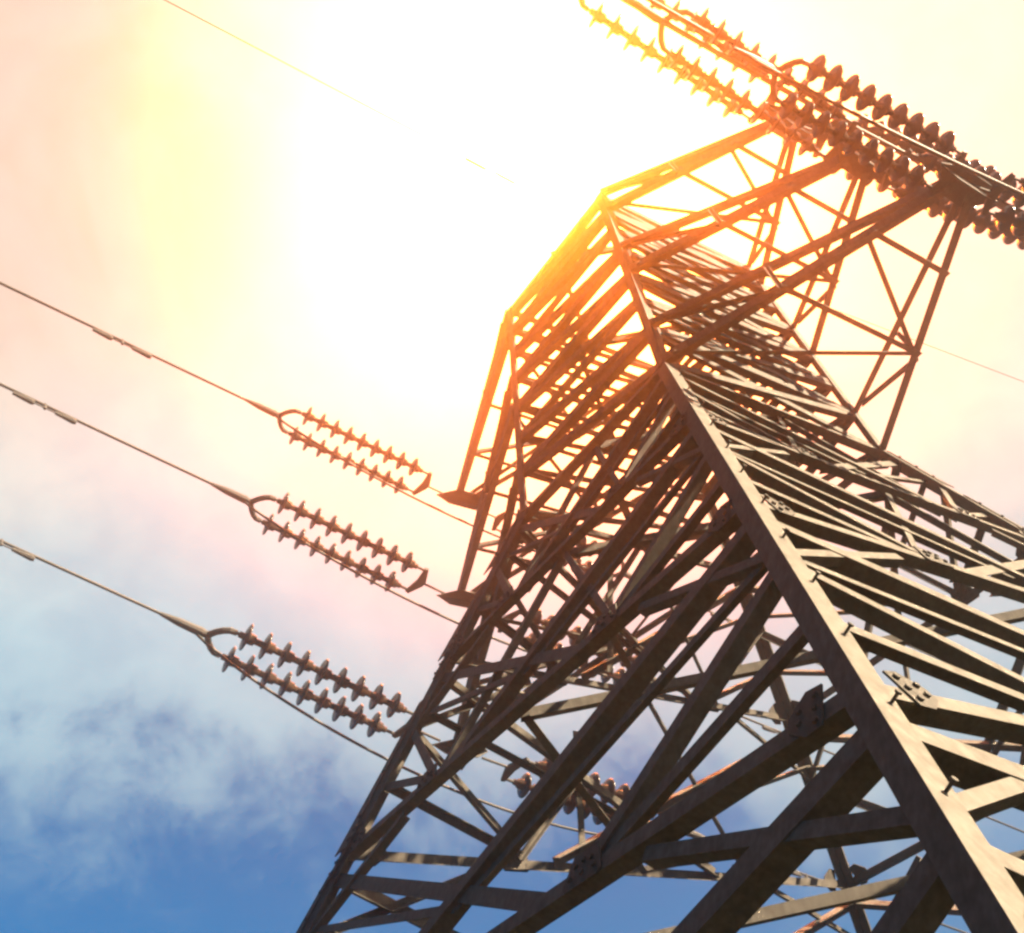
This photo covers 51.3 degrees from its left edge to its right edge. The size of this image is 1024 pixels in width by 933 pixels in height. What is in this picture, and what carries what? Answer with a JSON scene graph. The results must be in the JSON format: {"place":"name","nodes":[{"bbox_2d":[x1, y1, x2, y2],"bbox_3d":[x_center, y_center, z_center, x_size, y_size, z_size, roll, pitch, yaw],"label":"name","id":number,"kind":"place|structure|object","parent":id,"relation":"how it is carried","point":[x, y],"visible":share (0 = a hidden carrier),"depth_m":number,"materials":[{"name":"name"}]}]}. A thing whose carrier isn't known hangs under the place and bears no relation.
{"place":"outdoors","nodes":[
{"label":"outdoors","id":0,"kind":"place"},
{"bbox_2d":[0,539,160,614],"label":"conductor","id":1,"kind":"object","parent":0,"point":[27,555],"visible":1,"depth_m":17.37,"materials":[{"name":"metal"}]},
{"bbox_2d":[0,383,211,484],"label":"conductor","id":2,"kind":"object","parent":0,"point":[45,406],"visible":1,"depth_m":18.28,"materials":[{"name":"metal"}]},
{"bbox_2d":[0,281,245,400],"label":"conductor","id":3,"kind":"object","parent":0,"point":[109,336],"visible":1,"depth_m":19.29,"materials":[{"name":"metal"}]},
{"bbox_2d":[0,0,1023,932],"label":"sky","id":4,"kind":"structure","parent":0,"point":[171,186],"materials":[{"name":"white"}]},
{"bbox_3d":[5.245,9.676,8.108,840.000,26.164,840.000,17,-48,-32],"label":"ground","id":5,"kind":"structure","parent":0,"visible":0},
{"bbox_2d":[296,104,1023,932],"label":"lattice tower","id":6,"kind":"structure","parent":5,"relation":"on","point":[736,442],"depth_m":11.51,"materials":[{"name":"metal"}]},
{"bbox_2d":[160,612,440,741],"bbox_3d":[-3.612,3.750,18.746,5.514,0.492,1.228,29,-54,-18],"label":"insulator string","id":7,"kind":"object","parent":6,"relation":"attached to","point":[394,704],"visible":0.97,"depth_m":18.68,"materials":[{"name":"ceramic"}]},
{"bbox_2d":[194,633,686,835],"bbox_3d":[-0.910,5.179,19.828,10.524,3.187,0.052,17,-48,-32],"label":"jumper wire","id":8,"kind":"object","parent":7,"relation":"hanging from","point":[206,643],"visible":0.57,"depth_m":18.38,"materials":[{"name":"metal"}]},
{"bbox_2d":[211,482,444,592],"bbox_3d":[-3.341,1.398,19.973,4.939,0.441,1.100,28,-53,-19],"label":"insulator string","id":9,"kind":"object","parent":6,"relation":"attached to","point":[363,540],"visible":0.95,"depth_m":19.91,"materials":[{"name":"ceramic"}]},
{"bbox_2d":[242,501,651,682],"bbox_3d":[-0.932,2.601,21.015,9.420,2.490,0.052,17,-48,-32],"label":"jumper wire","id":10,"kind":"object","parent":9,"relation":"hanging from","point":[362,575],"visible":0.59,"depth_m":19.84,"materials":[{"name":"metal"}]},
{"bbox_2d":[245,398,442,494],"bbox_3d":[-3.187,-0.337,21.006,4.459,0.398,0.993,27,-53,-21],"label":"insulator string","id":11,"kind":"object","parent":6,"relation":"attached to","point":[375,447],"visible":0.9,"depth_m":20.93,"materials":[{"name":"ceramic"}]},
{"bbox_2d":[274,415,626,576],"bbox_3d":[-1.012,0.717,21.982,8.494,2.017,0.052,17,-48,-32],"label":"jumper wire","id":12,"kind":"object","parent":11,"relation":"hanging from","point":[379,479],"visible":0.62,"depth_m":20.98,"materials":[{"name":"metal"}]},
{"bbox_2d":[488,512,631,578],"bbox_3d":[1.154,1.757,22.964,4.459,0.398,0.993,25,-52,-23],"label":"insulator string","id":13,"kind":"object","parent":6,"relation":"attached to","point":[498,519],"visible":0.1,"depth_m":22.77,"materials":[{"name":"ceramic"}]},
{"bbox_2d":[709,611,732,621],"bbox_3d":[15.410,8.387,29.663,29.428,5.934,0.100,17,-48,-32],"label":"conductor","id":14,"kind":"object","parent":13,"relation":"attached to","point":[726,619],"visible":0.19,"depth_m":24.69,"materials":[{"name":"metal"}]},
{"bbox_2d":[497,609,656,683],"bbox_3d":[1.464,3.817,22.030,4.939,0.441,1.100,25,-52,-22],"label":"insulator string","id":15,"kind":"object","parent":6,"relation":"attached to","point":[532,638],"visible":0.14,"depth_m":21.71,"materials":[{"name":"ceramic"}]},
{"bbox_2d":[678,691,1023,832],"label":"conductor","id":16,"kind":"object","parent":15,"relation":"attached to","point":[768,728],"visible":0.27,"depth_m":24.05,"materials":[{"name":"metal"}]},
{"bbox_2d":[482,757,704,837],"bbox_3d":[1.746,6.558,20.920,5.514,0.492,1.228,26,-52,-22],"label":"insulator string","id":17,"kind":"object","parent":6,"relation":"attached to","point":[523,786],"visible":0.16,"depth_m":20.55,"materials":[{"name":"ceramic"}]},
{"bbox_2d":[792,870,967,932],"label":"conductor","id":18,"kind":"object","parent":17,"relation":"attached to","point":[799,874],"visible":0.19,"depth_m":22.98,"materials":[{"name":"metal"}]},
{"bbox_2d":[165,0,1023,381],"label":"earth wire","id":19,"kind":"object","parent":6,"relation":"attached to","point":[481,166],"visible":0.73,"depth_m":16.59,"materials":[{"name":"metal"}]},
{"bbox_2d":[578,0,794,123],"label":"insulator string","id":20,"kind":"object","parent":6,"relation":"attached to","point":[616,27],"visible":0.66,"depth_m":15.96,"materials":[{"name":"ceramic"}]},
{"bbox_2d":[620,0,1017,211],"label":"jumper wire","id":21,"kind":"object","parent":20,"relation":"hanging from","point":[734,64],"visible":0.28,"depth_m":16.05,"materials":[{"name":"metal"}]},
{"bbox_2d":[625,0,871,161],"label":"insulator string","id":22,"kind":"object","parent":6,"relation":"attached to","point":[744,101],"visible":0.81,"depth_m":14.54,"materials":[{"name":"ceramic"}]},
{"bbox_2d":[634,1,1023,211],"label":"jumper wire","id":23,"kind":"object","parent":22,"relation":"hanging from","point":[726,56],"visible":0.73,"depth_m":14.39,"materials":[{"name":"metal"}]},
{"bbox_2d":[732,46,977,192],"bbox_3d":[4.194,-4.124,12.779,3.836,0.342,0.854,20,-50,-21],"label":"insulator string","id":24,"kind":"object","parent":6,"relation":"attached to","point":[897,118],"visible":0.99,"depth_m":12.74,"materials":[{"name":"ceramic"}]},
{"bbox_2d":[646,0,713,37],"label":"conductor","id":25,"kind":"object","parent":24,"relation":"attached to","point":[681,18],"visible":1,"depth_m":11.82,"materials":[{"name":"metal"}]},
{"bbox_2d":[803,114,1020,221],"bbox_3d":[6.511,-4.735,17.140,4.699,0.419,1.047,14,-48,-18],"label":"insulator string","id":26,"kind":"object","parent":6,"relation":"attached to","point":[821,140],"visible":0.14,"depth_m":16.76,"materials":[{"name":"ceramic"}]},
{"bbox_2d":[871,148,1023,249],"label":"insulator string","id":27,"kind":"object","parent":6,"relation":"attached to","point":[979,221],"visible":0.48,"depth_m":15.50,"materials":[{"name":"ceramic"}]},
{"bbox_2d":[973,173,1023,236],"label":"insulator string","id":28,"kind":"object","parent":6,"relation":"attached to","point":[1005,218],"visible":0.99,"depth_m":13.71,"materials":[{"name":"ceramic"}]},
{"bbox_2d":[739,50,1023,196],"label":"jumper wire","id":29,"kind":"object","parent":28,"relation":"hanging from","point":[868,120],"visible":1,"depth_m":12.47,"materials":[{"name":"metal"}]}
]}

